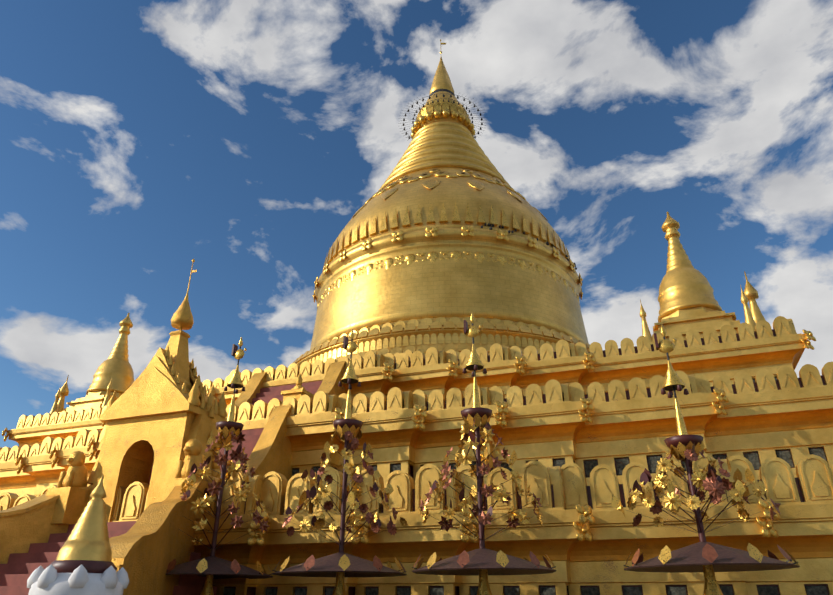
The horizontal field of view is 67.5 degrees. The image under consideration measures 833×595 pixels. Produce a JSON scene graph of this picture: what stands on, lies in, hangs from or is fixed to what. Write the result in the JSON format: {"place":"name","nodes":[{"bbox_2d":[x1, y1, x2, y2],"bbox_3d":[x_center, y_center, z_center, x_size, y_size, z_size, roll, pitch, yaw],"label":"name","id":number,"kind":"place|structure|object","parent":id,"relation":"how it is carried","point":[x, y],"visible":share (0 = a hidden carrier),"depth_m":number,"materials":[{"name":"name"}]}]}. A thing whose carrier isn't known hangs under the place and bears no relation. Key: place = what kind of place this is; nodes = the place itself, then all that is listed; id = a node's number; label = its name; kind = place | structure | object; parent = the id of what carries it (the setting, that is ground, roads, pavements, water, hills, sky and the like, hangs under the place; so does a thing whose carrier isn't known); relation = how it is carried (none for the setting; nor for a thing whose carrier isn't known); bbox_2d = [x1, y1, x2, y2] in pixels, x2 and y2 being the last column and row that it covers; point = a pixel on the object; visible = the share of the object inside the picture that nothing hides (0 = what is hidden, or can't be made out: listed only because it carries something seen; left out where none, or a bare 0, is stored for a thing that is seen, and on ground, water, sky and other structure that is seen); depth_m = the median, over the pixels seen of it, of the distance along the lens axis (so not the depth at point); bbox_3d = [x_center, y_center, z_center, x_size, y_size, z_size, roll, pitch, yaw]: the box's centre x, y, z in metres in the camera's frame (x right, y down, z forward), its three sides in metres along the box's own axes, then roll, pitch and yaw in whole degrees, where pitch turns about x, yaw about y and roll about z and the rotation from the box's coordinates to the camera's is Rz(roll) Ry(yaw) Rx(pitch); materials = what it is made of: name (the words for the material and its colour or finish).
{"place":"outdoors","nodes":[
{"label":"outdoors","id":0,"kind":"place"},
{"bbox_2d":[0,381,321,594],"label":"stair steps","id":1,"kind":"structure","parent":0,"point":[17,570],"depth_m":15.04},
{"bbox_2d":[0,0,832,447],"label":"sky","id":2,"kind":"structure","parent":0,"point":[141,140],"materials":[{"name":"blue"}]},
{"label":"ground","id":3,"kind":"structure","parent":0,"visible":0},
{"bbox_2d":[27,564,128,594],"bbox_3d":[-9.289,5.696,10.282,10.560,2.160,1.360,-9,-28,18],"label":"lotus petal base","id":4,"kind":"object","parent":3,"relation":"on","point":[79,580],"visible":0.94,"depth_m":8.77,"materials":[{"name":"stone"}]},
{"bbox_2d":[46,475,116,572],"bbox_3d":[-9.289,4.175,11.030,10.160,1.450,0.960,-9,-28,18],"label":"small stupa spire","id":5,"kind":"structure","parent":4,"relation":"on","point":[86,545],"depth_m":9.25,"materials":[{"name":"gold metal"}]},
{"bbox_2d":[0,259,345,594],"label":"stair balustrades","id":6,"kind":"object","parent":3,"relation":"on","point":[164,412],"visible":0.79,"depth_m":16.65,"materials":[{"name":"gold metal"}]},
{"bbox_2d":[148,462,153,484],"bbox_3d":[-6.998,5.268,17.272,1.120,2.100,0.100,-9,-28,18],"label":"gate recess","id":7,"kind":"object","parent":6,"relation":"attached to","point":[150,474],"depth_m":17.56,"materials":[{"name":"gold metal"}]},
{"bbox_2d":[166,337,272,594],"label":"flower tree","id":8,"kind":"object","parent":3,"relation":"on","point":[211,567],"visible":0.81,"depth_m":14.09,"materials":[{"name":"gold metal"}]},
{"bbox_2d":[272,328,407,594],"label":"flower tree","id":9,"kind":"object","parent":3,"relation":"on","point":[340,565],"visible":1,"depth_m":13.16,"materials":[{"name":"gold metal"}]},
{"bbox_2d":[412,312,555,594],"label":"flower tree","id":10,"kind":"object","parent":3,"relation":"on","point":[482,562],"visible":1,"depth_m":12.20,"materials":[{"name":"gold metal"}]},
{"bbox_2d":[193,504,832,594],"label":"terrace wall","id":11,"kind":"structure","parent":3,"relation":"on","point":[804,539],"depth_m":13.81,"materials":[{"name":"gold metal"}]},
{"bbox_2d":[0,453,832,521],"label":"terrace parapet","id":12,"kind":"structure","parent":11,"relation":"on","point":[564,487],"depth_m":14.41,"materials":[{"name":"gold metal"}]},
{"bbox_2d":[0,386,832,495],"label":"terrace wall","id":13,"kind":"structure","parent":11,"relation":"on","point":[791,428],"depth_m":18.50,"materials":[{"name":"gold metal"}]},
{"bbox_2d":[15,388,728,473],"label":"cornice ornaments","id":14,"kind":"object","parent":13,"relation":"on","point":[585,415],"visible":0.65,"depth_m":18.43,"materials":[{"name":"gold metal"}]},
{"bbox_2d":[6,334,806,446],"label":"terrace wall","id":15,"kind":"structure","parent":13,"relation":"on","point":[773,355],"depth_m":22.84,"materials":[{"name":"gold metal"}]},
{"bbox_2d":[11,316,800,429],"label":"terrace parapet","id":16,"kind":"structure","parent":15,"relation":"on","point":[783,326],"depth_m":23.60,"materials":[{"name":"gold metal"}]},
{"bbox_2d":[50,212,765,413],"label":"corner stupas","id":17,"kind":"object","parent":15,"relation":"on","point":[687,301],"visible":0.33,"depth_m":25.26,"materials":[{"name":"gold metal"}]},
{"bbox_2d":[2,329,816,441],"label":"cornice ornaments","id":18,"kind":"object","parent":15,"relation":"on","point":[389,370],"visible":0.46,"depth_m":22.68,"materials":[{"name":"gold metal"}]},
{"bbox_2d":[311,349,539,364],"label":"polygon platform","id":19,"kind":"structure","parent":15,"relation":"on","point":[409,353],"depth_m":29.86,"materials":[{"name":"gold metal"}]},
{"bbox_2d":[296,57,589,365],"bbox_3d":[2.307,-6.547,50.620,25.200,35.750,25.200,-9,-28,18],"label":"stupa","id":20,"kind":"object","parent":19,"relation":"on","point":[461,289],"visible":0.52,"depth_m":39.16,"materials":[{"name":"gold metal"}]},
{"bbox_2d":[293,98,589,362],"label":"stupa ornaments","id":21,"kind":"object","parent":20,"relation":"attached to","point":[459,111],"visible":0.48,"depth_m":38.67,"materials":[{"name":"gold metal"}]},
{"bbox_2d":[399,39,485,142],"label":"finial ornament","id":22,"kind":"object","parent":20,"relation":"attached to","point":[446,90],"visible":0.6,"depth_m":53.93,"materials":[{"name":"metal"}]},
{"bbox_2d":[481,223,576,269],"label":"pigeons","id":23,"kind":"object","parent":20,"relation":"attached to","point":[515,230],"visible":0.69,"depth_m":39.59,"materials":[{"name":"metal"}]},
{"bbox_2d":[0,362,832,462],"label":"terrace parapet","id":24,"kind":"structure","parent":13,"relation":"on","point":[556,391],"depth_m":19.22,"materials":[{"name":"gold metal"}]},
{"bbox_2d":[247,499,780,545],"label":"wall ornaments","id":25,"kind":"object","parent":11,"relation":"on","point":[586,516],"visible":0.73,"depth_m":13.59,"materials":[{"name":"gold metal"}]},
{"bbox_2d":[611,324,799,594],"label":"flower tree","id":26,"kind":"object","parent":3,"relation":"on","point":[706,558],"visible":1,"depth_m":10.72,"materials":[{"name":"gold metal"}]}
]}

